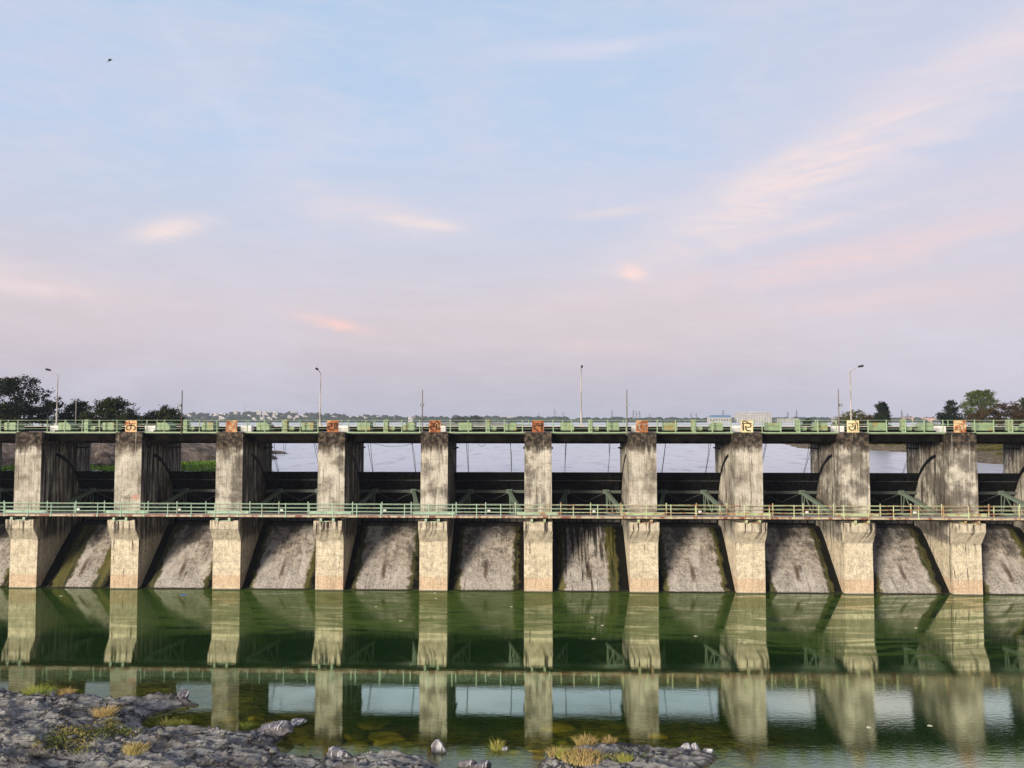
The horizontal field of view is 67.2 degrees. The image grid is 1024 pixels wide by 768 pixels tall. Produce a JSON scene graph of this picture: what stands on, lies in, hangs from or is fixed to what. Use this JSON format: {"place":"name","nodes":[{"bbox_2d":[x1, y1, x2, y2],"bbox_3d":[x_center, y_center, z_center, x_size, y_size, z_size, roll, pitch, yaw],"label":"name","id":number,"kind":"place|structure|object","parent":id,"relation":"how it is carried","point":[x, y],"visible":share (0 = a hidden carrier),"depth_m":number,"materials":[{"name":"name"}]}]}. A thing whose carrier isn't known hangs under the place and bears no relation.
{"place":"outdoors","nodes":[
{"label":"outdoors","id":0,"kind":"place"},
{"bbox_2d":[2,443,277,466],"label":"bank","id":1,"kind":"structure","parent":0,"point":[198,451],"depth_m":95.28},
{"bbox_2d":[0,400,23,425],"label":"broadleaf tree","id":2,"kind":"object","parent":1,"relation":"on","point":[5,408],"visible":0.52,"depth_m":108.30,"materials":[{"name":"green plant"}]},
{"bbox_2d":[0,374,66,425],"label":"broadleaf tree","id":3,"kind":"object","parent":1,"relation":"on","point":[11,386],"visible":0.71,"depth_m":113.68,"materials":[{"name":"green plant"}]},
{"bbox_2d":[53,398,92,425],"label":"broadleaf tree","id":4,"kind":"object","parent":1,"relation":"on","point":[77,408],"visible":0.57,"depth_m":117.42,"materials":[{"name":"green plant"}]},
{"bbox_2d":[94,451,110,459],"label":"shore rock","id":5,"kind":"object","parent":1,"relation":"on","point":[100,455],"visible":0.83,"depth_m":88.68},
{"bbox_2d":[78,396,150,425],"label":"broadleaf tree","id":6,"kind":"object","parent":1,"relation":"on","point":[114,408],"visible":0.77,"depth_m":113.17,"materials":[{"name":"green plant"}]},
{"bbox_2d":[137,404,190,425],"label":"broadleaf tree","id":7,"kind":"object","parent":1,"relation":"on","point":[165,414],"visible":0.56,"depth_m":117.03,"materials":[{"name":"green plant"}]},
{"bbox_2d":[0,657,820,767],"bbox_3d":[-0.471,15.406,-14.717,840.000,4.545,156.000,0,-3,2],"label":"rock ground","id":8,"kind":"structure","parent":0,"point":[215,696],"depth_m":37.17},
{"bbox_2d":[17,678,59,695],"bbox_3d":[-25.086,16.175,40.670,2.171,0.765,1.866,-1,-3,29],"label":"grass tuft","id":9,"kind":"object","parent":8,"relation":"on","point":[42,689],"visible":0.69,"depth_m":40.56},
{"bbox_2d":[54,685,75,695],"bbox_3d":[-23.803,16.325,40.924,1.329,0.410,1.140,-1,-3,27],"label":"grass tuft","id":10,"kind":"object","parent":8,"relation":"on","point":[61,692],"visible":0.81,"depth_m":40.94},
{"bbox_2d":[90,703,121,718],"bbox_3d":[-19.767,15.929,37.423,1.641,0.784,1.314,1,-3,-15],"label":"grass tuft","id":11,"kind":"object","parent":8,"relation":"on","point":[104,713],"visible":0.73,"depth_m":37.35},
{"bbox_2d":[121,740,151,755],"bbox_3d":[-16.188,15.647,33.244,1.504,0.514,1.110,0,-3,2],"label":"grass tuft","id":12,"kind":"object","parent":8,"relation":"on","point":[134,748],"visible":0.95,"depth_m":33.08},
{"bbox_2d":[152,715,179,726],"bbox_3d":[-17.000,16.482,37.295,1.899,0.606,0.972,1,-3,-15],"label":"grass tuft","id":13,"kind":"object","parent":8,"relation":"on","point":[165,723],"visible":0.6,"depth_m":37.36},
{"bbox_2d":[173,718,190,726],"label":"grass tuft","id":14,"kind":"object","parent":8,"relation":"on","point":[183,722],"visible":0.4,"depth_m":37.48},
{"bbox_2d":[177,689,188,698],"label":"stone","id":15,"kind":"object","parent":8,"relation":"on","point":[183,693],"visible":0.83,"depth_m":40.85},
{"bbox_2d":[219,714,238,723],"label":"sunken stone","id":16,"kind":"object","parent":8,"relation":"on","point":[231,718],"visible":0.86,"depth_m":39.05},
{"bbox_2d":[239,720,254,730],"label":"grass tuft","id":17,"kind":"object","parent":8,"relation":"on","point":[247,727],"visible":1,"depth_m":37.37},
{"bbox_2d":[248,715,264,720],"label":"sunken stone","id":18,"kind":"object","parent":8,"relation":"on","point":[258,717],"visible":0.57,"depth_m":39.15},
{"bbox_2d":[258,720,294,735],"bbox_3d":[-11.123,16.285,36.417,1.738,0.633,0.937,0,-3,2],"label":"stone","id":19,"kind":"object","parent":8,"relation":"on","point":[282,728],"visible":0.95,"depth_m":36.14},
{"bbox_2d":[288,737,309,742],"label":"sunken stone","id":20,"kind":"object","parent":8,"relation":"on","point":[298,739],"visible":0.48,"depth_m":36.40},
{"bbox_2d":[293,726,308,732],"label":"sunken stone","id":21,"kind":"object","parent":8,"relation":"on","point":[297,729],"visible":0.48,"depth_m":37.64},
{"bbox_2d":[301,724,318,732],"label":"sunken stone","id":22,"kind":"object","parent":8,"relation":"on","point":[310,728],"visible":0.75,"depth_m":37.84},
{"bbox_2d":[305,738,316,745],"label":"sunken stone","id":23,"kind":"object","parent":8,"relation":"on","point":[310,742],"visible":0.48,"depth_m":36.12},
{"bbox_2d":[302,745,330,753],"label":"sunken stone","id":24,"kind":"object","parent":8,"relation":"on","point":[317,749],"visible":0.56,"depth_m":35.33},
{"bbox_2d":[315,737,341,746],"bbox_3d":[-8.794,16.989,36.326,1.588,0.490,1.125,0,-3,2],"label":"sunken stone","id":25,"kind":"object","parent":8,"relation":"on","point":[330,741],"visible":0.65,"depth_m":36.20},
{"bbox_2d":[324,746,352,759],"bbox_3d":[-7.564,16.354,33.820,1.278,0.846,0.802,0,-3,2],"label":"stone","id":26,"kind":"object","parent":8,"relation":"on","point":[335,751],"visible":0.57,"depth_m":33.58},
{"bbox_2d":[24,715,680,767],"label":"weeds","id":27,"kind":"object","parent":8,"relation":"on","point":[81,732],"visible":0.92,"depth_m":34.39,"materials":[{"name":"yellow plant"}]},
{"bbox_2d":[1,694,704,767],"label":"loose rubble","id":28,"kind":"object","parent":8,"relation":"on","point":[161,730],"visible":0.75,"depth_m":33.76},
{"bbox_2d":[343,733,364,741],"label":"sunken stone","id":29,"kind":"object","parent":8,"relation":"on","point":[350,737],"visible":0.85,"depth_m":36.94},
{"bbox_2d":[345,747,363,753],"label":"sunken stone","id":30,"kind":"object","parent":8,"relation":"on","point":[355,750],"visible":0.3,"depth_m":35.28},
{"bbox_2d":[341,740,368,748],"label":"sunken stone","id":31,"kind":"object","parent":8,"relation":"on","point":[358,743],"visible":0.64,"depth_m":35.95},
{"bbox_2d":[357,721,390,730],"bbox_3d":[-6.942,17.117,38.746,1.743,0.403,1.156,0,-3,2],"label":"sunken stone","id":32,"kind":"object","parent":8,"relation":"on","point":[367,726],"visible":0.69,"depth_m":38.31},
{"bbox_2d":[367,731,403,740],"bbox_3d":[-6.127,17.039,37.165,1.791,0.501,1.037,0,-3,2],"label":"sunken stone","id":33,"kind":"object","parent":8,"relation":"on","point":[372,736],"visible":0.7,"depth_m":37.08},
{"bbox_2d":[373,735,405,745],"bbox_3d":[-5.824,17.003,36.596,1.586,0.455,1.272,0,-3,2],"label":"sunken stone","id":34,"kind":"object","parent":8,"relation":"on","point":[382,740],"visible":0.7,"depth_m":36.45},
{"bbox_2d":[430,739,446,755],"bbox_3d":[-3.316,16.574,34.969,0.771,0.894,0.638,0,-3,2],"label":"stone","id":35,"kind":"object","parent":8,"relation":"on","point":[437,747],"visible":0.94,"depth_m":34.73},
{"bbox_2d":[457,759,476,767],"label":"stone","id":36,"kind":"object","parent":8,"relation":"on","point":[470,763],"visible":0.92,"depth_m":33.25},
{"bbox_2d":[544,744,565,757],"bbox_3d":[1.951,16.217,33.921,1.298,0.639,0.974,0,-3,2],"label":"grass tuft","id":37,"kind":"object","parent":8,"relation":"on","point":[551,753],"visible":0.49,"depth_m":33.92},
{"bbox_2d":[538,721,576,732],"bbox_3d":[2.279,17.073,38.059,1.525,0.477,1.341,2,-3,-37],"label":"sunken stone","id":38,"kind":"object","parent":8,"relation":"on","point":[556,727],"visible":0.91,"depth_m":37.91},
{"bbox_2d":[554,747,575,759],"bbox_3d":[2.371,16.003,33.488,1.076,0.435,0.834,1,-3,-13],"label":"grass tuft","id":39,"kind":"object","parent":8,"relation":"on","point":[563,751],"visible":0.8,"depth_m":33.43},
{"bbox_2d":[560,745,604,766],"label":"grass tuft","id":40,"kind":"object","parent":8,"relation":"on","point":[574,757],"visible":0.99,"depth_m":32.98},
{"bbox_2d":[571,732,599,745],"bbox_3d":[3.348,16.149,34.884,1.344,0.648,1.092,1,-3,-17],"label":"grass tuft","id":41,"kind":"object","parent":8,"relation":"on","point":[585,740],"visible":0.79,"depth_m":34.83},
{"bbox_2d":[598,734,618,743],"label":"grass tuft","id":42,"kind":"object","parent":8,"relation":"on","point":[609,740],"visible":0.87,"depth_m":35.09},
{"bbox_2d":[616,752,635,762],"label":"grass tuft","id":43,"kind":"object","parent":8,"relation":"on","point":[622,758],"visible":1,"depth_m":33.01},
{"bbox_2d":[647,732,668,738],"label":"sunken stone","id":44,"kind":"object","parent":8,"relation":"on","point":[657,735],"visible":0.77,"depth_m":36.93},
{"bbox_2d":[425,423,531,425],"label":"lake island","id":45,"kind":"structure","parent":0,"point":[478,425],"depth_m":686.64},
{"bbox_2d":[451,416,465,422],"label":"island tree","id":46,"kind":"object","parent":45,"relation":"on","point":[460,419],"visible":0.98,"depth_m":704.23,"materials":[{"name":"green plant"}]},
{"bbox_2d":[465,415,483,422],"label":"island tree","id":47,"kind":"object","parent":45,"relation":"on","point":[477,418],"visible":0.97,"depth_m":704.48,"materials":[{"name":"green plant"}]},
{"bbox_2d":[7,422,1004,472],"bbox_3d":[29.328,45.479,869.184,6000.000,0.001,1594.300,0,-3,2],"label":"reservoir water","id":48,"kind":"structure","parent":0,"point":[682,458],"depth_m":109.54,"materials":[{"name":"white liquid"}]},
{"bbox_2d":[100,459,114,464],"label":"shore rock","id":49,"kind":"object","parent":48,"relation":"in","point":[111,461],"visible":0.52,"depth_m":86.59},
{"bbox_2d":[1,460,273,471],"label":"floating plants","id":50,"kind":"object","parent":48,"relation":"on","point":[200,465],"visible":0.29,"depth_m":82.73,"materials":[{"name":"green plant"}]},
{"bbox_2d":[0,587,1023,767],"bbox_3d":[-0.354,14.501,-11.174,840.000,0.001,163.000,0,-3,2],"label":"river water","id":51,"kind":"structure","parent":0,"point":[830,678],"depth_m":49.62,"materials":[{"name":"green liquid"}]},
{"bbox_2d":[291,718,306,722],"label":"stone","id":52,"kind":"object","parent":51,"relation":"in","point":[299,720],"visible":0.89,"depth_m":38.26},
{"bbox_2d":[474,760,491,767],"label":"stone","id":53,"kind":"object","parent":51,"relation":"in","point":[484,764],"visible":1,"depth_m":33.13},
{"bbox_2d":[490,737,505,751],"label":"grass tuft","id":54,"kind":"object","parent":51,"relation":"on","point":[495,747],"visible":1,"depth_m":35.04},
{"bbox_2d":[0,426,1023,595],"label":"dam","id":55,"kind":"structure","parent":51,"relation":"in","point":[818,557],"depth_m":68.71,"materials":[{"name":"concrete"}]},
{"bbox_2d":[0,471,14,520],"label":"radial gate","id":56,"kind":"structure","parent":55,"relation":"attached to","point":[6,486],"depth_m":75.28,"materials":[{"name":"black metal"}]},
{"bbox_2d":[1,422,28,431],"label":"gate hoist","id":57,"kind":"object","parent":55,"relation":"on","point":[12,426],"visible":0.58,"depth_m":70.56,"materials":[{"name":"metal"}]},
{"bbox_2d":[45,368,57,425],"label":"street lamp","id":58,"kind":"object","parent":55,"relation":"on","point":[56,413],"visible":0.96,"depth_m":75.97,"materials":[{"name":"grey"}]},
{"bbox_2d":[46,471,114,521],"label":"radial gate","id":59,"kind":"structure","parent":55,"relation":"attached to","point":[97,486],"depth_m":74.78,"materials":[{"name":"grey metal"}]},
{"bbox_2d":[55,420,124,470],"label":"gate hoist","id":60,"kind":"object","parent":55,"relation":"on","point":[87,423],"visible":0.81,"depth_m":70.33,"materials":[{"name":"green"}]},
{"bbox_2d":[125,420,136,431],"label":"sign board","id":61,"kind":"object","parent":55,"relation":"on","point":[130,425],"visible":1,"depth_m":69.43,"materials":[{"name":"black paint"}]},
{"bbox_2d":[145,471,215,521],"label":"radial gate","id":62,"kind":"structure","parent":55,"relation":"attached to","point":[194,488],"depth_m":74.53,"materials":[{"name":"grey metal"}]},
{"bbox_2d":[153,420,222,470],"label":"gate hoist","id":63,"kind":"object","parent":55,"relation":"on","point":[205,428],"visible":0.8,"depth_m":70.01,"materials":[{"name":"green"}]},
{"bbox_2d":[226,421,236,431],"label":"sign board","id":64,"kind":"object","parent":55,"relation":"on","point":[231,426],"visible":1,"depth_m":69.12,"materials":[{"name":"paint"}]},
{"bbox_2d":[241,426,253,431],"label":"white block","id":65,"kind":"structure","parent":55,"relation":"on","point":[244,428],"depth_m":72.47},
{"bbox_2d":[250,472,317,522],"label":"radial gate","id":66,"kind":"structure","parent":55,"relation":"attached to","point":[292,487],"depth_m":74.28,"materials":[{"name":"grey metal"}]},
{"bbox_2d":[253,420,320,471],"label":"gate hoist","id":67,"kind":"object","parent":55,"relation":"on","point":[260,428],"visible":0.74,"depth_m":69.70,"materials":[{"name":"green"}]},
{"bbox_2d":[315,367,321,425],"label":"street lamp","id":68,"kind":"object","parent":55,"relation":"on","point":[316,368],"visible":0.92,"depth_m":75.05,"materials":[{"name":"grey"}]},
{"bbox_2d":[327,421,338,431],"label":"sign board","id":69,"kind":"object","parent":55,"relation":"on","point":[332,426],"visible":1,"depth_m":68.82,"materials":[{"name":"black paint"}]},
{"bbox_2d":[338,426,349,431],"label":"white block","id":70,"kind":"structure","parent":55,"relation":"on","point":[343,428],"depth_m":72.16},
{"bbox_2d":[347,472,420,522],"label":"radial gate","id":71,"kind":"structure","parent":55,"relation":"attached to","point":[398,489],"depth_m":73.96,"materials":[{"name":"grey metal"}]},
{"bbox_2d":[353,421,418,471],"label":"gate hoist","id":72,"kind":"object","parent":55,"relation":"on","point":[359,427],"visible":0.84,"depth_m":69.39,"materials":[{"name":"metal"}]},
{"bbox_2d":[429,421,440,431],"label":"sign board","id":73,"kind":"object","parent":55,"relation":"on","point":[434,426],"visible":1,"depth_m":68.50,"materials":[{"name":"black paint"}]},
{"bbox_2d":[451,472,523,523],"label":"radial gate","id":74,"kind":"structure","parent":55,"relation":"attached to","point":[493,489],"depth_m":73.66,"materials":[{"name":"grey metal"}]},
{"bbox_2d":[455,420,519,471],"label":"gate hoist","id":75,"kind":"object","parent":55,"relation":"on","point":[511,428],"visible":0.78,"depth_m":69.08,"materials":[{"name":"green"}]},
{"bbox_2d":[0,500,1023,524],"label":"catwalk","id":76,"kind":"object","parent":55,"relation":"on","point":[865,518],"visible":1,"depth_m":66.81,"materials":[{"name":"metal"}]},
{"bbox_2d":[0,420,1023,431],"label":"deck railing","id":77,"kind":"object","parent":55,"relation":"on","point":[450,424],"visible":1,"depth_m":68.53,"materials":[{"name":"metal"}]},
{"bbox_2d":[532,421,543,431],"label":"sign board","id":78,"kind":"object","parent":55,"relation":"on","point":[537,426],"visible":1,"depth_m":68.20,"materials":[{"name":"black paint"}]},
{"bbox_2d":[580,365,582,425],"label":"street lamp","id":79,"kind":"object","parent":55,"relation":"on","point":[581,414],"visible":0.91,"depth_m":74.17,"materials":[{"name":"grey"}]},
{"bbox_2d":[552,472,624,523],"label":"radial gate","id":80,"kind":"structure","parent":55,"relation":"attached to","point":[586,488],"depth_m":73.32,"materials":[{"name":"grey metal"}]},
{"bbox_2d":[556,421,621,470],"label":"gate hoist","id":81,"kind":"object","parent":55,"relation":"on","point":[567,428],"visible":0.86,"depth_m":68.77,"materials":[{"name":"green"}]},
{"bbox_2d":[625,390,628,434],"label":"floodlight pole","id":82,"kind":"object","parent":55,"relation":"on","point":[626,404],"visible":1,"depth_m":68.00,"materials":[{"name":"grey metal"}]},
{"bbox_2d":[636,421,647,431],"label":"sign board","id":83,"kind":"object","parent":55,"relation":"on","point":[641,426],"visible":1,"depth_m":67.89,"materials":[{"name":"paint"}]},
{"bbox_2d":[658,421,725,472],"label":"gate hoist","id":84,"kind":"object","parent":55,"relation":"on","point":[671,428],"visible":0.83,"depth_m":68.47,"materials":[{"name":"green"}]},
{"bbox_2d":[657,472,729,524],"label":"radial gate","id":85,"kind":"structure","parent":55,"relation":"attached to","point":[684,492],"depth_m":73.04,"materials":[{"name":"grey metal"}]},
{"bbox_2d":[731,426,740,431],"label":"white block","id":86,"kind":"structure","parent":55,"relation":"on","point":[735,428],"depth_m":70.93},
{"bbox_2d":[741,420,752,431],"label":"sign board","id":87,"kind":"object","parent":55,"relation":"on","point":[746,426],"visible":1,"depth_m":67.58,"materials":[{"name":"black paint"}]},
{"bbox_2d":[759,421,829,472],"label":"gate hoist","id":88,"kind":"object","parent":55,"relation":"on","point":[776,428],"visible":0.8,"depth_m":68.16,"materials":[{"name":"green"}]},
{"bbox_2d":[763,473,838,524],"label":"radial gate","id":89,"kind":"structure","parent":55,"relation":"attached to","point":[789,488],"depth_m":72.72,"materials":[{"name":"grey metal"}]},
{"bbox_2d":[831,426,843,431],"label":"white block","id":90,"kind":"structure","parent":55,"relation":"on","point":[833,428],"depth_m":70.62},
{"bbox_2d":[838,389,842,433],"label":"floodlight pole","id":91,"kind":"object","parent":55,"relation":"on","point":[838,413],"visible":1,"depth_m":67.37,"materials":[{"name":"grey"}]},
{"bbox_2d":[847,421,858,431],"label":"sign board","id":92,"kind":"object","parent":55,"relation":"on","point":[852,426],"visible":1,"depth_m":67.27,"materials":[{"name":"black paint"}]},
{"bbox_2d":[850,365,863,419],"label":"street lamp","id":93,"kind":"object","parent":55,"relation":"on","point":[851,414],"visible":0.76,"depth_m":73.37,"materials":[{"name":"grey"}]},
{"bbox_2d":[862,421,935,472],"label":"gate hoist","id":94,"kind":"object","parent":55,"relation":"on","point":[882,428],"visible":0.69,"depth_m":67.85,"materials":[{"name":"green"}]},
{"bbox_2d":[870,473,942,525],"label":"radial gate","id":95,"kind":"structure","parent":55,"relation":"attached to","point":[892,489],"depth_m":72.33,"materials":[{"name":"grey metal"}]},
{"bbox_2d":[933,426,945,431],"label":"white block","id":96,"kind":"structure","parent":55,"relation":"on","point":[937,428],"depth_m":70.31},
{"bbox_2d":[954,421,965,432],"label":"sign board","id":97,"kind":"object","parent":55,"relation":"on","point":[959,426],"visible":1,"depth_m":66.96,"materials":[{"name":"paint"}]},
{"bbox_2d":[966,421,1023,472],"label":"gate hoist","id":98,"kind":"object","parent":55,"relation":"on","point":[985,428],"visible":0.71,"depth_m":67.58,"materials":[{"name":"green"}]},
{"bbox_2d":[978,473,1023,525],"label":"radial gate","id":99,"kind":"structure","parent":55,"relation":"attached to","point":[996,491],"depth_m":72.03,"materials":[{"name":"grey metal"}]},
{"bbox_2d":[0,0,1023,418],"label":"sky","id":100,"kind":"structure","parent":0,"point":[705,208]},
{"bbox_2d":[107,415,967,422],"bbox_3d":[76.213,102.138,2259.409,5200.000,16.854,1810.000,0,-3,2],"label":"shore","id":101,"kind":"structure","parent":0,"point":[405,417],"depth_m":1435.33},
{"bbox_2d":[49,411,1007,422],"bbox_3d":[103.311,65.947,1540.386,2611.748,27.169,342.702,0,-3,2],"label":"wood","id":102,"kind":"object","parent":101,"relation":"on","point":[238,417],"visible":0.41,"depth_m":1420.06,"materials":[{"name":"green plant"}]},
{"bbox_2d":[707,415,731,422],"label":"sheet roof hall","id":103,"kind":"structure","parent":101,"relation":"on","point":[722,418],"depth_m":1317.56,"materials":[{"name":"blue"}]},
{"bbox_2d":[734,411,771,422],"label":"hospital block","id":104,"kind":"structure","parent":101,"relation":"on","point":[765,416],"depth_m":1325.55,"materials":[{"name":"grey"}]},
{"bbox_2d":[772,418,798,422],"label":"lakeside house","id":105,"kind":"structure","parent":101,"relation":"on","point":[773,419],"depth_m":1343.11,"materials":[{"name":"grey"}]},
{"bbox_2d":[786,444,1002,463],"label":"bank","id":106,"kind":"structure","parent":0,"point":[989,457],"depth_m":119.59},
{"bbox_2d":[831,409,866,425],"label":"bush","id":107,"kind":"object","parent":106,"relation":"on","point":[855,416],"visible":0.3,"depth_m":157.10,"materials":[{"name":"green plant"}]},
{"bbox_2d":[858,414,876,425],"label":"bush","id":108,"kind":"object","parent":106,"relation":"on","point":[869,416],"visible":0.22,"depth_m":154.90,"materials":[{"name":"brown plant"}]},
{"bbox_2d":[872,401,892,425],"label":"columnar tree","id":109,"kind":"object","parent":106,"relation":"on","point":[882,415],"visible":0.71,"depth_m":147.02,"materials":[{"name":"green plant"}]},
{"bbox_2d":[873,444,1002,454],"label":"bank grass","id":110,"kind":"structure","parent":106,"relation":"on","point":[998,446],"depth_m":112.24,"materials":[{"name":"green plant"}]},
{"bbox_2d":[933,399,965,425],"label":"conifer like tree","id":111,"kind":"object","parent":106,"relation":"on","point":[948,410],"visible":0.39,"depth_m":136.82,"materials":[{"name":"green plant"}]},
{"bbox_2d":[958,389,999,421],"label":"umbrella tree","id":112,"kind":"object","parent":106,"relation":"on","point":[977,404],"visible":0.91,"depth_m":142.63,"materials":[{"name":"green plant"}]},
{"bbox_2d":[964,401,1023,425],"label":"brown tree","id":113,"kind":"object","parent":106,"relation":"on","point":[1016,414],"visible":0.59,"depth_m":124.53,"materials":[{"name":"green plant"}]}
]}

